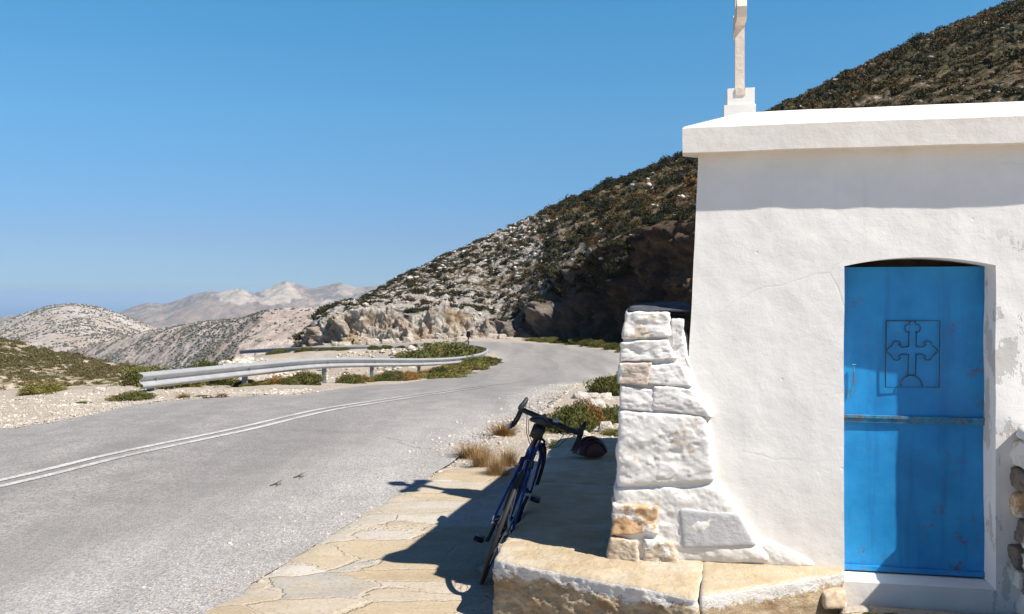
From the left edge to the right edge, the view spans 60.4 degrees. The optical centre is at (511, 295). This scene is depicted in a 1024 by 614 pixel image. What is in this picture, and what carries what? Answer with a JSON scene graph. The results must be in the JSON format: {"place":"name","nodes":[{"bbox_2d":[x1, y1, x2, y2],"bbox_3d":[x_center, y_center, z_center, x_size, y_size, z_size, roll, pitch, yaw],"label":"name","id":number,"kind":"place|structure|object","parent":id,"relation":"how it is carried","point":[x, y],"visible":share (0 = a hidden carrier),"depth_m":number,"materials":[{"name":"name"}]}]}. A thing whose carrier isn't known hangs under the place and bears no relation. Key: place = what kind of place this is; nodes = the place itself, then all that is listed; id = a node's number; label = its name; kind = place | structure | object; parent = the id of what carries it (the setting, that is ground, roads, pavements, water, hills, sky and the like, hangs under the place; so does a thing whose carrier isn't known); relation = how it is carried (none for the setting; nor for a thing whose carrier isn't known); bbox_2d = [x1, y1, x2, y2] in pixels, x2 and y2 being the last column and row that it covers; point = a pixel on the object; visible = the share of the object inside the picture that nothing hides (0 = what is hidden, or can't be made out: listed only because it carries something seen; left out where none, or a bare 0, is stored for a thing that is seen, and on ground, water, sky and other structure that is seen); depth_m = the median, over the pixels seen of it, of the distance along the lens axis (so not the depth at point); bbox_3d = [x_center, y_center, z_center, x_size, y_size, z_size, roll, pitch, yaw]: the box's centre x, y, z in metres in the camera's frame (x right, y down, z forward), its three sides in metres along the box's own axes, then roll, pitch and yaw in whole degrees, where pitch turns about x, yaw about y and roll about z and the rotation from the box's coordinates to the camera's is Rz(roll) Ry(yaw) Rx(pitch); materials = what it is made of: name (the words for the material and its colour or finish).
{"place":"outdoors","nodes":[
{"label":"outdoors","id":0,"kind":"place"},
{"bbox_2d":[0,342,124,389],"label":"hills","id":1,"kind":"structure","parent":0,"point":[9,384],"depth_m":109.18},
{"bbox_2d":[0,337,135,389],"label":"scrub","id":2,"kind":"object","parent":1,"relation":"on","point":[38,358],"visible":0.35,"depth_m":114.13,"materials":[{"name":"green plant"}]},
{"bbox_2d":[0,304,156,351],"bbox_3d":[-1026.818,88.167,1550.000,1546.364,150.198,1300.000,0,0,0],"label":"hills","id":3,"kind":"structure","parent":0,"point":[47,339],"depth_m":1246.23,"materials":[{"name":"stone"}]},
{"bbox_2d":[0,303,152,351],"bbox_3d":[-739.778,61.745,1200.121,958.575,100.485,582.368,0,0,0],"label":"scrub","id":4,"kind":"object","parent":3,"relation":"on","point":[79,324],"visible":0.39,"depth_m":1230.10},
{"bbox_2d":[0,300,175,316],"bbox_3d":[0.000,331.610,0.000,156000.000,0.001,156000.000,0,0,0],"label":"water","id":5,"kind":"structure","parent":0,"point":[14,307],"depth_m":37900.70,"materials":[{"name":"liquid"}]},
{"bbox_2d":[0,281,380,328],"bbox_3d":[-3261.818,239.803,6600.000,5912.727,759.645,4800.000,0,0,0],"label":"hills","id":6,"kind":"structure","parent":0,"point":[215,305],"depth_m":5868.47,"materials":[{"name":"grey stone"}]},
{"bbox_2d":[71,306,322,369],"bbox_3d":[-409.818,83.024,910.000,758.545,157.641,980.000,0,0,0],"label":"hills","id":7,"kind":"structure","parent":0,"point":[165,356],"depth_m":607.97,"materials":[{"name":"grey stone"}]},
{"bbox_2d":[68,306,319,368],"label":"scrub","id":8,"kind":"object","parent":7,"relation":"on","point":[210,351],"visible":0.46,"depth_m":614.02,"materials":[{"name":"plant"}]},
{"bbox_2d":[0,383,618,613],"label":"gravel","id":9,"kind":"structure","parent":0,"point":[307,391],"depth_m":12.74,"materials":[{"name":"beige gravel"}]},
{"bbox_2d":[0,341,619,613],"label":"road","id":10,"kind":"structure","parent":0,"point":[88,539],"depth_m":7.85,"materials":[{"name":"grey asphalt"}]},
{"bbox_2d":[0,387,481,486],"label":"road marking","id":11,"kind":"object","parent":10,"relation":"on","point":[57,472],"visible":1,"depth_m":9.66,"materials":[{"name":"paint"}]},
{"bbox_2d":[0,337,619,468],"bbox_3d":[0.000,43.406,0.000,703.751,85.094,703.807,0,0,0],"label":"ground","id":12,"kind":"structure","parent":0,"point":[522,442],"depth_m":15.79,"materials":[{"name":"grey gravel"}]},
{"bbox_2d":[16,380,72,395],"bbox_3d":[-8.329,1.646,15.730,1.002,0.263,0.948,0,0,-12],"label":"bush","id":13,"kind":"object","parent":12,"relation":"on","point":[38,388],"visible":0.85,"depth_m":15.61,"materials":[{"name":"green plant"}]},
{"bbox_2d":[94,387,105,391],"bbox_3d":[-7.380,1.708,15.761,0.216,0.147,0.145,0,0,-21],"label":"rock","id":14,"kind":"object","parent":12,"relation":"on","point":[99,389],"visible":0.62,"depth_m":15.72,"materials":[{"name":"stone"}]},
{"bbox_2d":[104,390,157,401],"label":"bush","id":15,"kind":"object","parent":12,"relation":"on","point":[134,396],"visible":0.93,"depth_m":14.45,"materials":[{"name":"green plant"}]},
{"bbox_2d":[107,362,187,388],"bbox_3d":[-7.390,1.618,17.901,1.485,0.518,1.400,0,0,28],"label":"bush","id":16,"kind":"object","parent":12,"relation":"on","point":[134,376],"visible":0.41,"depth_m":17.66,"materials":[{"name":"green plant"}]},
{"bbox_2d":[175,392,198,398],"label":"weed","id":17,"kind":"object","parent":12,"relation":"on","point":[181,396],"visible":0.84,"depth_m":14.74,"materials":[{"name":"brown plant"}]},
{"bbox_2d":[175,381,207,387],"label":"bush","id":18,"kind":"object","parent":12,"relation":"on","point":[199,384],"visible":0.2,"depth_m":18.88,"materials":[{"name":"green plant"}]},
{"bbox_2d":[190,358,238,385],"bbox_3d":[-7.130,1.820,20.828,1.410,0.696,1.423,0,0,-27],"label":"bush","id":19,"kind":"object","parent":12,"relation":"on","point":[204,363],"visible":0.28,"depth_m":20.67,"materials":[{"name":"green plant"}]},
{"bbox_2d":[231,380,252,386],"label":"plant","id":20,"kind":"object","parent":12,"relation":"on","point":[237,384],"visible":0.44,"depth_m":20.46,"materials":[{"name":"green plant"}]},
{"bbox_2d":[267,375,284,384],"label":"bush","id":21,"kind":"object","parent":12,"relation":"on","point":[275,379],"visible":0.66,"depth_m":21.58,"materials":[{"name":"brown plant"}]},
{"bbox_2d":[275,376,299,384],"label":"bush","id":22,"kind":"object","parent":12,"relation":"on","point":[290,380],"visible":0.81,"depth_m":21.52,"materials":[{"name":"green plant"}]},
{"bbox_2d":[284,369,324,384],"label":"bush","id":23,"kind":"object","parent":12,"relation":"on","point":[307,377],"visible":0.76,"depth_m":22.53,"materials":[{"name":"green plant"}]},
{"bbox_2d":[139,342,487,389],"bbox_3d":[-3.756,2.536,36.906,3.351,2.280,42.145,0,0,4],"label":"guardrail","id":24,"kind":"object","parent":12,"relation":"on","point":[151,380],"visible":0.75,"depth_m":21.54,"materials":[{"name":"metal"}]},
{"bbox_2d":[239,346,407,355],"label":"guardrail","id":25,"kind":"object","parent":12,"relation":"on","point":[254,351],"visible":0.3,"depth_m":68.69,"materials":[{"name":"metal"}]},
{"bbox_2d":[219,345,428,380],"bbox_3d":[-10.660,4.397,49.057,15.652,2.832,22.397,0,0,0],"label":"rubble","id":26,"kind":"object","parent":12,"relation":"on","point":[258,377],"visible":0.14,"depth_m":56.63,"materials":[{"name":"stone"}]},
{"bbox_2d":[335,373,366,383],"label":"bush","id":27,"kind":"object","parent":12,"relation":"on","point":[353,378],"visible":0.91,"depth_m":25.53,"materials":[{"name":"green plant"}]},
{"bbox_2d":[381,339,394,343],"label":"rock","id":28,"kind":"object","parent":12,"relation":"on","point":[384,341],"visible":0.91,"depth_m":69.06,"materials":[{"name":"stone"}]},
{"bbox_2d":[378,369,408,380],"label":"bush","id":29,"kind":"object","parent":12,"relation":"on","point":[394,375],"visible":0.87,"depth_m":29.03,"materials":[{"name":"green plant"}]},
{"bbox_2d":[403,337,413,342],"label":"rock","id":30,"kind":"object","parent":12,"relation":"on","point":[407,339],"visible":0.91,"depth_m":68.87,"materials":[{"name":"stone"}]},
{"bbox_2d":[402,370,423,379],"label":"bush","id":31,"kind":"object","parent":12,"relation":"on","point":[409,375],"visible":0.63,"depth_m":30.06,"materials":[{"name":"brown plant"}]},
{"bbox_2d":[394,347,443,357],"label":"bush","id":32,"kind":"object","parent":12,"relation":"on","point":[419,353],"visible":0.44,"depth_m":43.19,"materials":[{"name":"green plant"}]},
{"bbox_2d":[422,367,450,373],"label":"bush","id":33,"kind":"object","parent":12,"relation":"on","point":[443,369],"visible":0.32,"depth_m":32.16,"materials":[{"name":"green plant"}]},
{"bbox_2d":[413,370,470,378],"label":"bush","id":34,"kind":"object","parent":12,"relation":"on","point":[435,375],"visible":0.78,"depth_m":31.60,"materials":[{"name":"green plant"}]},
{"bbox_2d":[421,339,479,357],"bbox_3d":[-3.520,2.861,46.834,3.880,1.064,4.117,0,0,16],"label":"bush","id":35,"kind":"object","parent":12,"relation":"on","point":[455,349],"visible":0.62,"depth_m":46.25,"materials":[{"name":"green plant"}]},
{"bbox_2d":[435,364,477,374],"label":"bush","id":36,"kind":"object","parent":12,"relation":"on","point":[458,369],"visible":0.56,"depth_m":34.72,"materials":[{"name":"green plant"}]},
{"bbox_2d":[447,440,498,459],"bbox_3d":[-0.406,1.563,8.917,0.689,0.185,0.679,0,0,-21],"label":"grass tussock","id":37,"kind":"object","parent":12,"relation":"on","point":[467,450],"depth_m":8.93,"materials":[{"name":"brown plant"}]},
{"bbox_2d":[456,359,490,369],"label":"bush","id":38,"kind":"object","parent":12,"relation":"on","point":[478,365],"visible":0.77,"depth_m":37.51,"materials":[{"name":"green plant"}]},
{"bbox_2d":[453,355,498,365],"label":"bush","id":39,"kind":"object","parent":12,"relation":"on","point":[473,359],"visible":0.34,"depth_m":40.50,"materials":[{"name":"green plant"}]},
{"bbox_2d":[467,345,488,352],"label":"bush","id":40,"kind":"object","parent":12,"relation":"on","point":[481,349],"visible":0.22,"depth_m":50.15,"materials":[{"name":"green plant"}]},
{"bbox_2d":[464,445,501,467],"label":"grass tussock","id":41,"kind":"object","parent":12,"relation":"on","point":[477,461],"depth_m":8.31,"materials":[{"name":"plant"}]},
{"bbox_2d":[480,355,502,363],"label":"bush","id":42,"kind":"object","parent":12,"relation":"on","point":[495,358],"visible":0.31,"depth_m":42.26,"materials":[{"name":"green plant"}]},
{"bbox_2d":[486,333,498,338],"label":"rock","id":43,"kind":"object","parent":12,"relation":"on","point":[492,335],"visible":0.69,"depth_m":69.53,"materials":[{"name":"stone"}]},
{"bbox_2d":[481,454,515,476],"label":"grass tussock","id":44,"kind":"object","parent":12,"relation":"on","point":[496,468],"depth_m":7.89,"materials":[{"name":"plant"}]},
{"bbox_2d":[482,419,521,436],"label":"grass tussock","id":45,"kind":"object","parent":12,"relation":"on","point":[503,431],"depth_m":10.34,"materials":[{"name":"brown plant"}]},
{"bbox_2d":[497,447,522,466],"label":"grass tussock","id":46,"kind":"object","parent":12,"relation":"on","point":[510,461],"depth_m":8.49,"materials":[{"name":"brown plant"}]},
{"bbox_2d":[535,336,557,342],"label":"bush","id":47,"kind":"object","parent":12,"relation":"on","point":[545,339],"visible":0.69,"depth_m":63.25,"materials":[{"name":"green plant"}]},
{"bbox_2d":[550,337,569,343],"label":"bush","id":48,"kind":"object","parent":12,"relation":"on","point":[561,340],"visible":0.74,"depth_m":62.17,"materials":[{"name":"green plant"}]},
{"bbox_2d":[544,399,600,433],"bbox_3d":[0.702,1.486,10.760,0.759,0.446,0.715,0,0,-7],"label":"bush","id":49,"kind":"object","parent":12,"relation":"on","point":[572,416],"visible":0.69,"depth_m":10.63,"materials":[{"name":"green plant"}]},
{"bbox_2d":[565,336,584,344],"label":"bush","id":50,"kind":"object","parent":12,"relation":"on","point":[574,341],"visible":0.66,"depth_m":60.14,"materials":[{"name":"green plant"}]},
{"bbox_2d":[578,338,594,346],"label":"bush","id":51,"kind":"object","parent":12,"relation":"on","point":[585,342],"visible":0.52,"depth_m":58.04,"materials":[{"name":"green plant"}]},
{"bbox_2d":[571,398,608,424],"bbox_3d":[0.956,1.490,11.242,0.564,0.390,0.672,0,0,39],"label":"bush","id":52,"kind":"object","parent":12,"relation":"on","point":[591,408],"visible":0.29,"depth_m":11.18,"materials":[{"name":"brown plant"}]},
{"bbox_2d":[572,391,612,399],"bbox_3d":[1.358,1.696,14.727,0.698,0.182,0.464,0,0,14],"label":"rock","id":53,"kind":"object","parent":12,"relation":"on","point":[586,395],"visible":0.71,"depth_m":14.59,"materials":[{"name":"stone"}]},
{"bbox_2d":[587,399,606,407],"bbox_3d":[1.209,1.609,12.702,0.328,0.249,0.217,0,0,7],"label":"rock","id":54,"kind":"object","parent":12,"relation":"on","point":[598,402],"visible":0.4,"depth_m":12.63,"materials":[{"name":"stone"}]},
{"bbox_2d":[586,339,612,347],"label":"bush","id":55,"kind":"object","parent":12,"relation":"on","point":[599,343],"visible":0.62,"depth_m":56.53,"materials":[{"name":"green plant"}]},
{"bbox_2d":[583,372,619,395],"bbox_3d":[1.719,1.569,15.574,0.977,0.491,0.867,0,0,8],"label":"bush","id":56,"kind":"object","parent":12,"relation":"on","point":[609,384],"visible":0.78,"depth_m":15.34,"materials":[{"name":"green plant"}]},
{"bbox_2d":[597,421,612,431],"bbox_3d":[1.131,1.602,10.610,0.206,0.187,0.141,0,0,0],"label":"rock","id":57,"kind":"object","parent":12,"relation":"on","point":[604,425],"visible":0.56,"depth_m":10.56,"materials":[{"name":"stone"}]},
{"bbox_2d":[596,404,619,423],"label":"bush","id":58,"kind":"object","parent":12,"relation":"on","point":[610,414],"visible":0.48,"depth_m":11.44,"materials":[{"name":"green plant"}]},
{"bbox_2d":[597,428,618,436],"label":"bush","id":59,"kind":"object","parent":12,"relation":"on","point":[609,432],"visible":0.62,"depth_m":10.38,"materials":[{"name":"green plant"}]},
{"bbox_2d":[602,342,619,349],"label":"bush","id":60,"kind":"object","parent":12,"relation":"on","point":[612,346],"visible":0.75,"depth_m":53.97,"materials":[{"name":"green plant"}]},
{"bbox_2d":[838,605,986,613],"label":"terrace","id":61,"kind":"structure","parent":12,"relation":"on","point":[854,609],"depth_m":4.08,"materials":[{"name":"stone"}]},
{"bbox_2d":[682,0,1023,613],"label":"chapel","id":62,"kind":"structure","parent":61,"relation":"on","point":[856,351],"depth_m":4.27,"materials":[{"name":"white paint"}]},
{"bbox_2d":[844,266,984,576],"bbox_3d":[1.950,0.609,4.306,0.700,1.502,0.034,0,0,11],"label":"door","id":63,"kind":"structure","parent":62,"relation":"in","point":[914,420],"depth_m":4.31,"materials":[{"name":"blue paint"}]},
{"bbox_2d":[1007,425,1023,613],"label":"dry stone wall","id":64,"kind":"structure","parent":61,"relation":"on","point":[1016,551],"depth_m":4.01,"materials":[{"name":"stone"}]},
{"bbox_2d":[205,467,539,613],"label":"path","id":65,"kind":"structure","parent":0,"point":[417,549],"depth_m":5.32,"materials":[{"name":"beige stone"}]},
{"bbox_2d":[473,397,586,584],"bbox_3d":[0.070,1.157,5.414,0.505,0.971,1.645,20,2,6],"label":"bicycle","id":66,"kind":"object","parent":65,"relation":"on","point":[505,523],"visible":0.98,"depth_m":5.21,"materials":[{"name":"blue metal"}]},
{"bbox_2d":[492,438,846,613],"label":"stone bench","id":67,"kind":"object","parent":65,"relation":"on","point":[550,558],"visible":0.61,"depth_m":4.21,"materials":[{"name":"stone"}]},
{"bbox_2d":[574,436,606,457],"bbox_3d":[0.626,1.220,7.100,0.227,0.181,0.292,0,0,45],"label":"cycling helmet","id":68,"kind":"object","parent":67,"relation":"on","point":[592,447],"visible":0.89,"depth_m":7.02,"materials":[{"name":"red plastic"}]},
{"bbox_2d":[606,301,813,565],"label":"rubble wall","id":69,"kind":"structure","parent":67,"relation":"on","point":[673,501],"depth_m":4.33,"materials":[{"name":"stone"}]},
{"bbox_2d":[0,0,1012,299],"label":"sky","id":70,"kind":"structure","parent":0,"point":[150,149],"materials":[{"name":"blue"}]},
{"bbox_2d":[294,2,1023,346],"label":"hills","id":71,"kind":"structure","parent":0,"point":[660,258],"depth_m":72.51,"materials":[{"name":"stone"}]},
{"bbox_2d":[409,306,422,312],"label":"shrub","id":72,"kind":"object","parent":71,"relation":"on","point":[416,310],"visible":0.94,"depth_m":74.90,"materials":[{"name":"green plant"}]},
{"bbox_2d":[291,197,593,346],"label":"scrub","id":73,"kind":"object","parent":71,"relation":"on","point":[410,283],"visible":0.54,"depth_m":105.80,"materials":[{"name":"green plant"}]},
{"bbox_2d":[525,294,547,304],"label":"shrub","id":74,"kind":"object","parent":71,"relation":"on","point":[537,298],"visible":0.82,"depth_m":70.43,"materials":[{"name":"green plant"}]},
{"bbox_2d":[543,236,556,244],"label":"shrub","id":75,"kind":"object","parent":71,"relation":"on","point":[549,240],"visible":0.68,"depth_m":105.28,"materials":[{"name":"green plant"}]},
{"bbox_2d":[537,261,567,278],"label":"shrub","id":76,"kind":"object","parent":71,"relation":"on","point":[550,271],"visible":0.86,"depth_m":70.86,"materials":[{"name":"green plant"}]},
{"bbox_2d":[566,235,578,243],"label":"shrub","id":77,"kind":"object","parent":71,"relation":"on","point":[573,239],"visible":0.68,"depth_m":85.68,"materials":[{"name":"green plant"}]},
{"bbox_2d":[572,273,586,282],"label":"shrub","id":78,"kind":"object","parent":71,"relation":"on","point":[578,278],"visible":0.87,"depth_m":69.60,"materials":[{"name":"green plant"}]},
{"bbox_2d":[573,223,592,233],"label":"shrub","id":79,"kind":"object","parent":71,"relation":"on","point":[581,229],"visible":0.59,"depth_m":86.53,"materials":[{"name":"green plant"}]},
{"bbox_2d":[581,192,594,201],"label":"shrub","id":80,"kind":"object","parent":71,"relation":"on","point":[585,198],"visible":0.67,"depth_m":132.11,"materials":[{"name":"green plant"}]},
{"bbox_2d":[582,226,599,236],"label":"shrub","id":81,"kind":"object","parent":71,"relation":"on","point":[587,230],"visible":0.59,"depth_m":79.67,"materials":[{"name":"green plant"}]},
{"bbox_2d":[586,198,601,206],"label":"shrub","id":82,"kind":"object","parent":71,"relation":"on","point":[594,202],"visible":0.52,"depth_m":124.45,"materials":[{"name":"green plant"}]},
{"bbox_2d":[589,184,607,193],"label":"shrub","id":83,"kind":"object","parent":71,"relation":"on","point":[597,188],"visible":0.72,"depth_m":134.48,"materials":[{"name":"green plant"}]},
{"bbox_2d":[600,197,617,207],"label":"shrub","id":84,"kind":"object","parent":71,"relation":"on","point":[604,202],"visible":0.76,"depth_m":104.78,"materials":[{"name":"green plant"}]},
{"bbox_2d":[603,176,617,184],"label":"shrub","id":85,"kind":"object","parent":71,"relation":"on","point":[609,179],"visible":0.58,"depth_m":178.32,"materials":[{"name":"green plant"}]},
{"bbox_2d":[602,272,618,279],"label":"shrub","id":86,"kind":"object","parent":71,"relation":"on","point":[608,276],"visible":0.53,"depth_m":62.19,"materials":[{"name":"green plant"}]},
{"bbox_2d":[602,258,620,271],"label":"shrub","id":87,"kind":"object","parent":71,"relation":"on","point":[606,268],"visible":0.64,"depth_m":62.12,"materials":[{"name":"green plant"}]},
{"bbox_2d":[609,229,623,238],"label":"shrub","id":88,"kind":"object","parent":71,"relation":"on","point":[616,233],"visible":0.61,"depth_m":68.49,"materials":[{"name":"green plant"}]},
{"bbox_2d":[609,236,626,245],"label":"shrub","id":89,"kind":"object","parent":71,"relation":"on","point":[619,241],"visible":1,"depth_m":62.48,"materials":[{"name":"green plant"}]},
{"bbox_2d":[609,257,634,273],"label":"shrub","id":90,"kind":"object","parent":71,"relation":"on","point":[626,267],"visible":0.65,"depth_m":61.32,"materials":[{"name":"green plant"}]},
{"bbox_2d":[617,247,630,256],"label":"shrub","id":91,"kind":"object","parent":71,"relation":"on","point":[624,253],"visible":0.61,"depth_m":62.25,"materials":[{"name":"green plant"}]},
{"bbox_2d":[622,172,644,184],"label":"shrub","id":92,"kind":"object","parent":71,"relation":"on","point":[631,178],"visible":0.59,"depth_m":129.21,"materials":[{"name":"green plant"}]},
{"bbox_2d":[632,209,646,216],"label":"shrub","id":93,"kind":"object","parent":71,"relation":"on","point":[638,214],"visible":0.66,"depth_m":72.12,"materials":[{"name":"green plant"}]},
{"bbox_2d":[640,212,664,224],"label":"shrub","id":94,"kind":"object","parent":71,"relation":"on","point":[651,219],"visible":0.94,"depth_m":58.33,"materials":[{"name":"green plant"}]},
{"bbox_2d":[657,176,672,185],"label":"shrub","id":95,"kind":"object","parent":71,"relation":"on","point":[664,178],"visible":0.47,"depth_m":105.11,"materials":[{"name":"green plant"}]},
{"bbox_2d":[658,154,674,163],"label":"shrub","id":96,"kind":"object","parent":71,"relation":"on","point":[664,159],"visible":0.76,"depth_m":167.05,"materials":[{"name":"green plant"}]},
{"bbox_2d":[655,201,678,213],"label":"shrub","id":97,"kind":"object","parent":71,"relation":"on","point":[667,208],"visible":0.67,"depth_m":69.19,"materials":[{"name":"green plant"}]},
{"bbox_2d":[314,14,1022,324],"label":"boulders","id":98,"kind":"object","parent":71,"relation":"on","point":[630,185],"visible":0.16,"depth_m":112.35,"materials":[{"name":"stone"}]},
{"bbox_2d":[666,188,680,198],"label":"shrub","id":99,"kind":"object","parent":71,"relation":"on","point":[672,193],"visible":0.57,"depth_m":77.88,"materials":[{"name":"green plant"}]},
{"bbox_2d":[668,169,686,176],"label":"shrub","id":100,"kind":"object","parent":71,"relation":"on","point":[678,172],"visible":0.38,"depth_m":113.06,"materials":[{"name":"green plant"}]},
{"bbox_2d":[672,151,683,158],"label":"shrub","id":101,"kind":"object","parent":71,"relation":"on","point":[677,155],"visible":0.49,"depth_m":170.63,"materials":[{"name":"green plant"}]},
{"bbox_2d":[670,175,686,184],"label":"shrub","id":102,"kind":"object","parent":71,"relation":"on","point":[678,180],"visible":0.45,"depth_m":92.87,"materials":[{"name":"green plant"}]},
{"bbox_2d":[673,207,694,217],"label":"shrub","id":103,"kind":"object","parent":71,"relation":"on","point":[681,211],"visible":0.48,"depth_m":59.88,"materials":[{"name":"green plant"}]},
{"bbox_2d":[678,214,690,221],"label":"shrub","id":104,"kind":"object","parent":71,"relation":"on","point":[683,217],"visible":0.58,"depth_m":55.95,"materials":[{"name":"green plant"}]},
{"bbox_2d":[680,157,697,163],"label":"shrub","id":105,"kind":"object","parent":71,"relation":"on","point":[689,160],"visible":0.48,"depth_m":132.24,"materials":[{"name":"green plant"}]},
{"bbox_2d":[516,0,1023,295],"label":"scrub","id":106,"kind":"object","parent":71,"relation":"on","point":[898,53],"visible":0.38,"depth_m":107.38,"materials":[{"name":"green plant"}]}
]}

